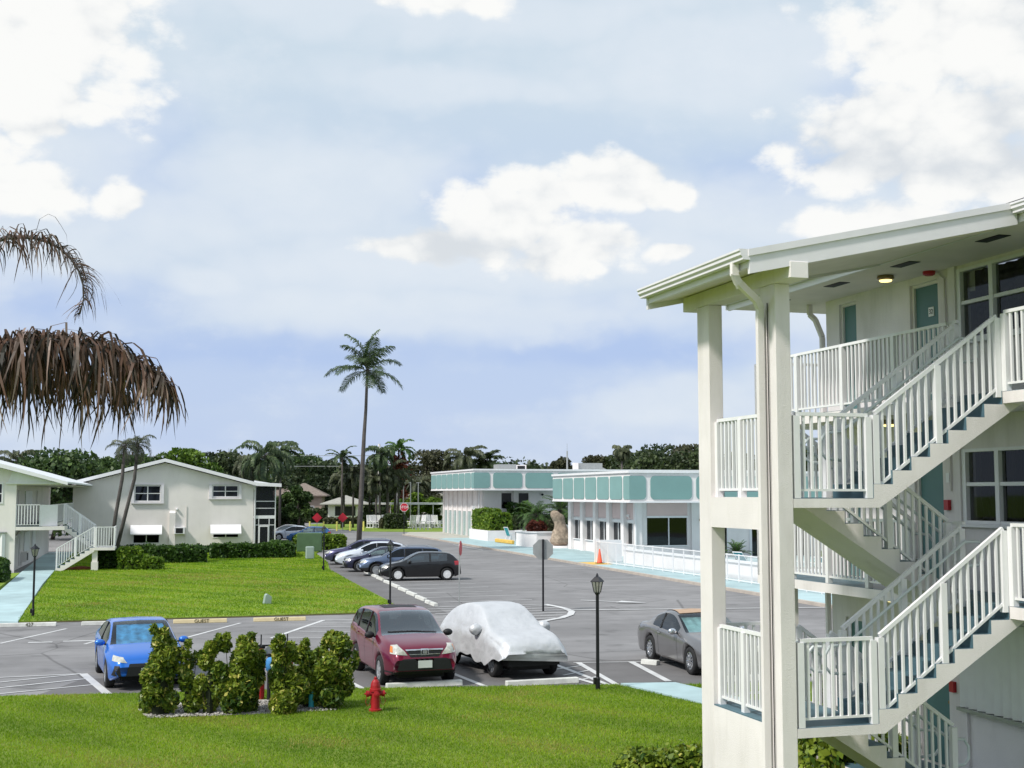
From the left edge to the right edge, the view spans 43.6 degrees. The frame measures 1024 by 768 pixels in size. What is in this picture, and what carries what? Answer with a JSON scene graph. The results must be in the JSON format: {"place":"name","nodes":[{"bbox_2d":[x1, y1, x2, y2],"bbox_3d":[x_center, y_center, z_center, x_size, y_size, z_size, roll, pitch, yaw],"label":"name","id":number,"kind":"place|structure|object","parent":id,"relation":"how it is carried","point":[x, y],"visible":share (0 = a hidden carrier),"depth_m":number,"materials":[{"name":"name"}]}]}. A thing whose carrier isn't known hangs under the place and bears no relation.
{"place":"outdoors","nodes":[
{"label":"outdoors","id":0,"kind":"place"},
{"bbox_2d":[0,449,39,471],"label":"palm tree","id":1,"kind":"object","parent":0,"point":[14,455],"visible":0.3,"depth_m":140.35,"materials":[{"name":"green plant"}]},
{"bbox_2d":[0,552,72,622],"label":"path","id":2,"kind":"structure","parent":0,"point":[16,592],"depth_m":60.85,"materials":[{"name":"teal concrete"}]},
{"bbox_2d":[18,550,391,621],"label":"lawn","id":3,"kind":"structure","parent":0,"point":[216,615],"depth_m":54.75,"materials":[{"name":"green plant"}]},
{"bbox_2d":[98,546,118,568],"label":"hedge","id":4,"kind":"object","parent":3,"relation":"on","point":[107,559],"visible":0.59,"depth_m":76.36,"materials":[{"name":"green plant"}]},
{"bbox_2d":[105,437,142,545],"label":"palm","id":5,"kind":"object","parent":3,"relation":"on","point":[125,452],"visible":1,"depth_m":81.97,"materials":[{"name":"grey plant"}]},
{"bbox_2d":[116,545,143,569],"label":"hedge","id":6,"kind":"object","parent":3,"relation":"on","point":[129,557],"visible":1,"depth_m":75.47,"materials":[{"name":"green plant"}]},
{"bbox_2d":[115,434,156,547],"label":"palm","id":7,"kind":"object","parent":3,"relation":"on","point":[140,452],"visible":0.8,"depth_m":83.09,"materials":[{"name":"grey plant"}]},
{"bbox_2d":[139,555,164,569],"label":"hedge","id":8,"kind":"object","parent":3,"relation":"on","point":[149,562],"visible":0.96,"depth_m":75.48,"materials":[{"name":"green plant"}]},
{"bbox_2d":[65,459,281,551],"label":"apartment block","id":9,"kind":"structure","parent":3,"relation":"on","point":[172,502],"depth_m":100.50,"materials":[{"name":"grey paint"}]},
{"bbox_2d":[134,485,160,501],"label":"window","id":10,"kind":"structure","parent":9,"relation":"in","point":[143,493],"depth_m":100.00,"materials":[{"name":"glass"}]},
{"bbox_2d":[212,485,238,496],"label":"window","id":11,"kind":"structure","parent":9,"relation":"in","point":[217,490],"depth_m":101.53,"materials":[{"name":"glass"}]},
{"bbox_2d":[147,544,207,562],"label":"hedge","id":12,"kind":"object","parent":3,"relation":"on","point":[182,554],"visible":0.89,"depth_m":83.09,"materials":[{"name":"green plant"}]},
{"bbox_2d":[54,550,327,571],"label":"grass","id":13,"kind":"structure","parent":3,"relation":"on","point":[249,562],"depth_m":81.33,"materials":[{"name":"green plant"}]},
{"bbox_2d":[209,541,294,558],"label":"hedge","id":14,"kind":"object","parent":3,"relation":"on","point":[231,550],"visible":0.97,"depth_m":89.05,"materials":[{"name":"green plant"}]},
{"bbox_2d":[297,532,321,551],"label":"transformer box","id":15,"kind":"object","parent":3,"relation":"on","point":[305,539],"visible":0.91,"depth_m":98.97,"materials":[{"name":"green metal"}]},
{"bbox_2d":[297,535,320,550],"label":"door","id":16,"kind":"structure","parent":15,"relation":"in","point":[303,540],"depth_m":98.96,"materials":[{"name":"green metal"}]},
{"bbox_2d":[292,532,346,549],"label":"hedge","id":17,"kind":"object","parent":3,"relation":"on","point":[333,541],"visible":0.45,"depth_m":103.43,"materials":[{"name":"green plant"}]},
{"bbox_2d":[283,452,323,483],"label":"tree","id":18,"kind":"object","parent":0,"point":[305,459],"visible":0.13,"depth_m":231.57,"materials":[{"name":"green plant"}]},
{"bbox_2d":[0,683,702,767],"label":"lawn","id":19,"kind":"structure","parent":0,"point":[363,742],"depth_m":23.86,"materials":[{"name":"green plant"}]},
{"bbox_2d":[0,214,188,456],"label":"palm","id":20,"kind":"object","parent":19,"relation":"on","point":[46,361],"visible":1,"depth_m":8.17,"materials":[{"name":"brown plant"}]},
{"bbox_2d":[138,699,337,718],"bbox_3d":[-5.682,6.785,26.905,4.200,0.001,1.950,1,-5,-15],"label":"gravel bed","id":21,"kind":"object","parent":19,"relation":"on","point":[145,714],"visible":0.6,"depth_m":26.20,"materials":[{"name":"white gravel"}]},
{"bbox_2d":[138,622,180,714],"bbox_3d":[-7.214,5.829,26.223,0.892,1.927,1.056,1,-5,-15],"label":"shrub","id":22,"kind":"object","parent":21,"relation":"on","point":[158,693],"visible":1,"depth_m":25.93,"materials":[{"name":"green plant"}]},
{"bbox_2d":[170,637,202,713],"bbox_3d":[-6.635,5.990,26.237,0.805,1.587,0.595,3,-6,-30],"label":"shrub","id":23,"kind":"object","parent":21,"relation":"on","point":[191,700],"visible":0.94,"depth_m":26.12,"materials":[{"name":"green plant"}]},
{"bbox_2d":[192,632,225,713],"bbox_3d":[-6.167,5.924,26.246,0.778,1.683,0.604,1,-5,-15],"label":"shrub","id":24,"kind":"object","parent":21,"relation":"on","point":[208,685],"visible":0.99,"depth_m":26.09,"materials":[{"name":"green plant"}]},
{"bbox_2d":[214,631,259,713],"bbox_3d":[-5.641,5.920,26.232,0.990,1.720,0.974,1,-5,-15],"label":"shrub","id":25,"kind":"object","parent":21,"relation":"on","point":[237,679],"visible":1,"depth_m":26.05,"materials":[{"name":"green plant"}]},
{"bbox_2d":[248,648,266,704],"bbox_3d":[-5.371,6.128,26.602,0.600,1.380,0.695,1,-5,-15],"label":"backflow preventer pipe","id":26,"kind":"object","parent":21,"relation":"on","point":[258,672],"visible":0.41,"depth_m":26.48,"materials":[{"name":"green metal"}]},
{"bbox_2d":[267,633,310,714],"bbox_3d":[-4.657,5.969,26.414,0.770,1.682,0.993,-3,-6,31],"label":"shrub","id":27,"kind":"object","parent":21,"relation":"on","point":[289,686],"visible":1,"depth_m":26.29,"materials":[{"name":"green plant"}]},
{"bbox_2d":[293,636,319,706],"bbox_3d":[-4.366,6.072,26.956,0.829,1.527,0.735,1,-5,-15],"label":"shrub","id":28,"kind":"object","parent":21,"relation":"on","point":[307,656],"visible":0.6,"depth_m":26.83,"materials":[{"name":"green plant"}]},
{"bbox_2d":[306,629,360,709],"bbox_3d":[-3.781,6.040,27.046,1.241,1.661,1.136,1,-5,-15],"label":"shrub","id":29,"kind":"object","parent":21,"relation":"on","point":[335,667],"visible":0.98,"depth_m":26.83,"materials":[{"name":"green plant"}]},
{"bbox_2d":[364,677,385,711],"bbox_3d":[-2.825,6.412,26.474,0.361,0.700,0.361,-3,-6,30],"label":"fire hydrant","id":30,"kind":"object","parent":19,"relation":"on","point":[375,693],"visible":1,"depth_m":26.39,"materials":[{"name":"red metal"}]},
{"bbox_2d":[590,573,603,689],"bbox_3d":[1.968,5.684,29.447,0.240,2.640,0.240,-3,-6,30],"label":"lamp post","id":31,"kind":"object","parent":19,"relation":"on","point":[596,679],"visible":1,"depth_m":29.41,"materials":[{"name":"black metal"}]},
{"bbox_2d":[612,739,702,767],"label":"hedge","id":32,"kind":"object","parent":19,"relation":"on","point":[682,755],"visible":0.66,"depth_m":20.61,"materials":[{"name":"green plant"}]},
{"bbox_2d":[637,198,1023,767],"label":"apartment building","id":33,"kind":"structure","parent":19,"relation":"on","point":[911,520],"depth_m":17.39,"materials":[{"name":"beige paint"}]},
{"bbox_2d":[841,301,856,408],"bbox_3d":[6.136,-0.422,22.984,0.110,2.080,0.570,1,-5,-17],"label":"door","id":34,"kind":"structure","parent":33,"relation":"in","point":[848,311],"depth_m":23.09,"materials":[{"name":"teal paint"}]},
{"bbox_2d":[912,280,938,399],"bbox_3d":[6.796,-0.611,20.789,0.110,2.080,0.770,1,-5,-17],"label":"door","id":35,"kind":"structure","parent":33,"relation":"in","point":[925,295],"depth_m":20.92,"materials":[{"name":"teal paint"}]},
{"bbox_2d":[917,462,943,578],"bbox_3d":[6.796,2.179,20.549,0.110,2.080,0.770,1,-5,-17],"label":"door","id":36,"kind":"structure","parent":33,"relation":"in","point":[930,486],"depth_m":20.61,"materials":[{"name":"teal paint"}]},
{"bbox_2d":[921,634,949,764],"bbox_3d":[6.796,4.968,20.309,0.110,2.080,0.770,1,-5,-17],"label":"door","id":37,"kind":"structure","parent":33,"relation":"in","point":[939,701],"depth_m":20.30,"materials":[{"name":"teal paint"}]},
{"bbox_2d":[956,252,1023,344],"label":"window","id":38,"kind":"structure","parent":33,"relation":"in","point":[984,290],"depth_m":19.31,"materials":[{"name":"glass"}]},
{"bbox_2d":[960,446,1023,528],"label":"window","id":39,"kind":"structure","parent":33,"relation":"in","point":[992,478],"depth_m":19.09,"materials":[{"name":"glass"}]},
{"bbox_2d":[308,520,442,531],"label":"lawn","id":40,"kind":"structure","parent":0,"point":[333,526],"depth_m":161.05,"materials":[{"name":"green plant"}]},
{"bbox_2d":[325,446,359,527],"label":"palm","id":41,"kind":"object","parent":40,"relation":"on","point":[342,457],"visible":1,"depth_m":169.35,"materials":[{"name":"green plant"}]},
{"bbox_2d":[329,473,356,526],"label":"palm","id":42,"kind":"object","parent":40,"relation":"on","point":[336,486],"visible":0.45,"depth_m":172.99,"materials":[{"name":"green plant"}]},
{"bbox_2d":[320,495,368,517],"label":"gatehouse","id":43,"kind":"object","parent":40,"relation":"on","point":[334,507],"visible":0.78,"depth_m":200.59,"materials":[{"name":"white paint"}]},
{"bbox_2d":[337,465,371,527],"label":"palm","id":44,"kind":"object","parent":40,"relation":"on","point":[352,474],"visible":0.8,"depth_m":170.24,"materials":[{"name":"green plant"}]},
{"bbox_2d":[364,471,394,518],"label":"palm","id":45,"kind":"object","parent":40,"relation":"on","point":[374,486],"visible":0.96,"depth_m":168.88,"materials":[{"name":"green plant"}]},
{"bbox_2d":[365,445,396,514],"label":"palm","id":46,"kind":"object","parent":40,"relation":"on","point":[378,460],"visible":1,"depth_m":168.33,"materials":[{"name":"green plant"}]},
{"bbox_2d":[370,459,408,512],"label":"palm","id":47,"kind":"object","parent":40,"relation":"on","point":[390,487],"visible":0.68,"depth_m":170.54,"materials":[{"name":"green plant"}]},
{"bbox_2d":[383,512,407,528],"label":"shrub","id":48,"kind":"object","parent":40,"relation":"on","point":[393,521],"visible":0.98,"depth_m":163.57,"materials":[{"name":"green plant"}]},
{"bbox_2d":[384,438,415,515],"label":"palm","id":49,"kind":"object","parent":40,"relation":"on","point":[402,448],"visible":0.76,"depth_m":173.44,"materials":[{"name":"green plant"}]},
{"bbox_2d":[405,492,426,524],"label":"tree","id":50,"kind":"object","parent":40,"relation":"on","point":[414,499],"visible":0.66,"depth_m":183.73,"materials":[{"name":"green plant"}]},
{"bbox_2d":[405,476,431,516],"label":"palm","id":51,"kind":"object","parent":40,"relation":"on","point":[422,485],"visible":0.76,"depth_m":186.49,"materials":[{"name":"green plant"}]},
{"bbox_2d":[424,496,442,525],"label":"tree","id":52,"kind":"object","parent":40,"relation":"on","point":[428,509],"visible":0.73,"depth_m":179.60,"materials":[{"name":"green plant"}]},
{"bbox_2d":[407,449,460,483],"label":"tree","id":53,"kind":"object","parent":40,"relation":"on","point":[431,461],"visible":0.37,"depth_m":198.08,"materials":[{"name":"green plant"}]},
{"bbox_2d":[443,445,487,470],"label":"palm","id":54,"kind":"object","parent":40,"relation":"on","point":[461,460],"visible":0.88,"depth_m":163.10,"materials":[{"name":"green plant"}]},
{"bbox_2d":[472,449,505,468],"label":"palm","id":55,"kind":"object","parent":40,"relation":"on","point":[488,464],"visible":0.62,"depth_m":165.72,"materials":[{"name":"green plant"}]},
{"bbox_2d":[0,518,832,695],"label":"road","id":56,"kind":"structure","parent":0,"point":[510,577],"depth_m":48.01,"materials":[{"name":"grey asphalt"}]},
{"bbox_2d":[0,460,115,572],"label":"apartment block","id":57,"kind":"structure","parent":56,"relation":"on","point":[31,521],"depth_m":74.95,"materials":[{"name":"grey paint"}]},
{"bbox_2d":[14,446,106,539],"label":"tree","id":58,"kind":"object","parent":56,"relation":"on","point":[74,464],"visible":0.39,"depth_m":125.46,"materials":[{"name":"green plant"}]},
{"bbox_2d":[96,456,134,473],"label":"tree","id":59,"kind":"object","parent":56,"relation":"on","point":[110,464],"visible":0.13,"depth_m":143.13,"materials":[{"name":"green plant"}]},
{"bbox_2d":[94,616,188,686],"bbox_3d":[-9.225,6.508,31.598,2.200,1.446,4.630,2,-5,-22],"label":"car","id":60,"kind":"object","parent":56,"relation":"on","point":[123,649],"visible":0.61,"depth_m":30.52,"materials":[{"name":"blue paint"}]},
{"bbox_2d":[18,613,354,622],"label":"lawn edge soil","id":61,"kind":"structure","parent":56,"relation":"on","point":[212,617],"depth_m":46.76,"materials":[{"name":"brown soil"}]},
{"bbox_2d":[165,447,223,472],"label":"tree","id":62,"kind":"object","parent":56,"relation":"on","point":[191,456],"visible":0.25,"depth_m":144.40,"materials":[{"name":"green plant"}]},
{"bbox_2d":[201,449,260,486],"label":"tree","id":63,"kind":"object","parent":56,"relation":"on","point":[225,460],"visible":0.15,"depth_m":158.98,"materials":[{"name":"green plant"}]},
{"bbox_2d":[233,440,298,486],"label":"palm","id":64,"kind":"object","parent":56,"relation":"on","point":[255,461],"visible":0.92,"depth_m":146.76,"materials":[{"name":"green plant"}]},
{"bbox_2d":[263,443,304,526],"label":"palm","id":65,"kind":"object","parent":56,"relation":"on","point":[288,447],"visible":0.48,"depth_m":153.28,"materials":[{"name":"green plant"}]},
{"bbox_2d":[276,491,293,523],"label":"tree","id":66,"kind":"object","parent":56,"relation":"on","point":[287,497],"visible":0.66,"depth_m":172.26,"materials":[{"name":"green plant"}]},
{"bbox_2d":[285,484,313,524],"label":"tree","id":67,"kind":"object","parent":56,"relation":"on","point":[302,499],"visible":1,"depth_m":165.30,"materials":[{"name":"green plant"}]},
{"bbox_2d":[276,483,330,508],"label":"house","id":68,"kind":"structure","parent":56,"relation":"on","point":[318,497],"depth_m":208.68,"materials":[{"name":"brown"}]},
{"bbox_2d":[325,538,394,564],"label":"car","id":69,"kind":"object","parent":56,"relation":"on","point":[330,555],"visible":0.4,"depth_m":81.89,"materials":[{"name":"blue paint"}]},
{"bbox_2d":[324,329,403,540],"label":"palm","id":70,"kind":"object","parent":56,"relation":"on","point":[368,359],"visible":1,"depth_m":98.37,"materials":[{"name":"green plant"}]},
{"bbox_2d":[335,541,402,564],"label":"car","id":71,"kind":"object","parent":56,"relation":"on","point":[341,556],"visible":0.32,"depth_m":78.39,"materials":[{"name":"white paint"}]},
{"bbox_2d":[343,546,394,571],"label":"car","id":72,"kind":"object","parent":56,"relation":"on","point":[350,562],"visible":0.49,"depth_m":74.29,"materials":[{"name":"blue paint"}]},
{"bbox_2d":[324,558,445,613],"bbox_3d":[-8.647,10.490,69.509,2.149,0.001,44.064,1,-5,-14],"label":"road patch","id":73,"kind":"object","parent":56,"relation":"on","point":[372,584],"visible":0.5,"depth_m":61.83,"materials":[{"name":"concrete"}]},
{"bbox_2d":[357,545,441,574],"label":"car","id":74,"kind":"object","parent":56,"relation":"on","point":[371,565],"visible":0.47,"depth_m":70.65,"materials":[{"name":"blue metal"}]},
{"bbox_2d":[42,659,758,694],"bbox_3d":[-2.471,7.230,31.587,17.198,0.001,5.536,1,-5,-6],"label":"road patch","id":75,"kind":"object","parent":56,"relation":"on","point":[621,671],"visible":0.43,"depth_m":31.67,"materials":[{"name":"grey asphalt"}]},
{"bbox_2d":[385,679,462,687],"bbox_3d":[-2.053,7.028,29.965,1.830,0.130,0.195,2,-5,-20],"label":"wheel stop","id":76,"kind":"object","parent":75,"relation":"on","point":[454,682],"visible":0.78,"depth_m":29.91,"materials":[{"name":"white concrete"}]},
{"bbox_2d":[440,601,567,676],"bbox_3d":[-0.336,6.544,33.352,2.243,1.676,4.798,2,-5,-23],"label":"covered car","id":77,"kind":"object","parent":75,"relation":"on","point":[496,638],"visible":0.91,"depth_m":32.08,"materials":[{"name":"white fabric"}]},
{"bbox_2d":[505,677,578,685],"bbox_3d":[0.718,7.063,30.364,1.830,0.130,0.196,2,-5,-21],"label":"wheel stop","id":78,"kind":"object","parent":75,"relation":"on","point":[550,681],"visible":0.92,"depth_m":30.30,"materials":[{"name":"white concrete"}]},
{"bbox_2d":[350,604,455,684],"bbox_3d":[-2.765,6.420,31.992,2.220,1.689,4.580,2,-5,-19],"label":"car","id":79,"kind":"object","parent":56,"relation":"on","point":[405,640],"visible":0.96,"depth_m":30.70,"materials":[{"name":"red paint"}]},
{"bbox_2d":[0,545,823,693],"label":"road markings","id":80,"kind":"object","parent":56,"relation":"on","point":[95,683],"visible":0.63,"depth_m":33.23,"materials":[{"name":"paint"}]},
{"bbox_2d":[378,551,460,580],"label":"car","id":81,"kind":"object","parent":56,"relation":"on","point":[444,565],"visible":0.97,"depth_m":66.86,"materials":[{"name":"black paint"}]},
{"bbox_2d":[533,539,552,610],"bbox_3d":[1.201,7.384,49.449,0.777,2.760,0.114,0,-5,1],"label":"stop sign","id":82,"kind":"object","parent":56,"relation":"on","point":[542,549],"visible":1,"depth_m":49.55,"materials":[{"name":"black metal"}]},
{"bbox_2d":[402,534,831,608],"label":"kerb","id":83,"kind":"structure","parent":56,"relation":"on","point":[693,583],"depth_m":72.61,"materials":[{"name":"concrete"}]},
{"bbox_2d":[637,608,758,674],"bbox_3d":[4.922,6.686,33.730,2.240,1.458,4.920,1,-5,-15],"label":"car","id":84,"kind":"object","parent":56,"relation":"on","point":[674,634],"visible":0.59,"depth_m":33.53,"materials":[{"name":"grey paint"}]},
{"bbox_2d":[0,0,1023,472],"label":"sky","id":85,"kind":"structure","parent":0,"point":[490,188],"materials":[{"name":"blue"}]},
{"bbox_2d":[405,532,831,603],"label":"pavement","id":86,"kind":"structure","parent":0,"point":[575,555],"depth_m":87.35,"materials":[{"name":"white concrete"}]},
{"bbox_2d":[469,529,515,540],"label":"planter","id":87,"kind":"object","parent":86,"relation":"on","point":[484,535],"visible":0.64,"depth_m":120.38,"materials":[{"name":"white paint"}]},
{"bbox_2d":[471,507,500,528],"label":"shrub","id":88,"kind":"object","parent":87,"relation":"in","point":[476,517],"visible":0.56,"depth_m":124.92,"materials":[{"name":"green plant"}]},
{"bbox_2d":[480,511,513,530],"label":"shrub","id":89,"kind":"object","parent":87,"relation":"in","point":[495,521],"visible":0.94,"depth_m":120.70,"materials":[{"name":"green plant"}]},
{"bbox_2d":[515,530,552,546],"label":"planter","id":90,"kind":"object","parent":86,"relation":"on","point":[525,538],"visible":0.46,"depth_m":106.45,"materials":[{"name":"white paint"}]},
{"bbox_2d":[504,500,533,525],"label":"shrub","id":91,"kind":"object","parent":90,"relation":"in","point":[516,510],"visible":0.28,"depth_m":128.17,"materials":[{"name":"green plant"}]},
{"bbox_2d":[513,501,554,530],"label":"palm","id":92,"kind":"object","parent":90,"relation":"in","point":[535,513],"visible":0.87,"depth_m":108.56,"materials":[{"name":"green plant"}]},
{"bbox_2d":[550,510,567,547],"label":"stone sculpture","id":93,"kind":"object","parent":86,"relation":"on","point":[559,537],"visible":0.91,"depth_m":104.83,"materials":[{"name":"beige stone"}]},
{"bbox_2d":[430,463,731,535],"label":"clubhouse","id":94,"kind":"structure","parent":86,"relation":"on","point":[467,491],"depth_m":130.04,"materials":[{"name":"white paint"}]},
{"bbox_2d":[551,470,821,555],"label":"clubhouse","id":95,"kind":"structure","parent":86,"relation":"on","point":[650,508],"depth_m":89.61,"materials":[{"name":"white paint"}]},
{"bbox_2d":[646,516,688,545],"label":"window","id":96,"kind":"structure","parent":95,"relation":"in","point":[661,530],"depth_m":89.33,"materials":[{"name":"black glass"}]},
{"bbox_2d":[749,525,803,555],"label":"door","id":97,"kind":"structure","parent":95,"relation":"in","point":[752,532],"depth_m":91.01,"materials":[{"name":"white paint"}]},
{"bbox_2d":[594,539,831,593],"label":"pool fence","id":98,"kind":"object","parent":86,"relation":"on","point":[611,551],"visible":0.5,"depth_m":74.14,"materials":[{"name":"white metal"}]},
{"bbox_2d":[621,682,812,765],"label":"path","id":99,"kind":"structure","parent":0,"point":[684,691],"depth_m":29.19,"materials":[{"name":"teal concrete"}]},
{"bbox_2d":[621,548,818,581],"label":"pool wall","id":100,"kind":"structure","parent":0,"point":[733,567],"depth_m":72.74,"materials":[{"name":"white paint"}]},
{"bbox_2d":[798,732,908,767],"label":"hedge","id":101,"kind":"object","parent":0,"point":[826,753],"visible":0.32,"depth_m":20.47,"materials":[{"name":"green plant"}]},
{"label":"ground","id":102,"kind":"structure","parent":0,"visible":0},
{"bbox_2d":[63,456,572,518],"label":"wood","id":103,"kind":"object","parent":102,"relation":"on","point":[321,480],"visible":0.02,"depth_m":217.28,"materials":[{"name":"green plant"}]},
{"bbox_2d":[612,445,631,469],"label":"palm","id":104,"kind":"object","parent":102,"relation":"on","point":[622,454],"visible":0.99,"depth_m":158.40,"materials":[{"name":"green plant"}]},
{"bbox_2d":[630,443,695,469],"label":"tree","id":105,"kind":"object","parent":102,"relation":"on","point":[657,459],"visible":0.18,"depth_m":177.78,"materials":[{"name":"green plant"}]},
{"bbox_2d":[668,446,698,469],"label":"tree","id":106,"kind":"object","parent":102,"relation":"on","point":[692,461],"visible":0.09,"depth_m":176.31,"materials":[{"name":"green plant"}]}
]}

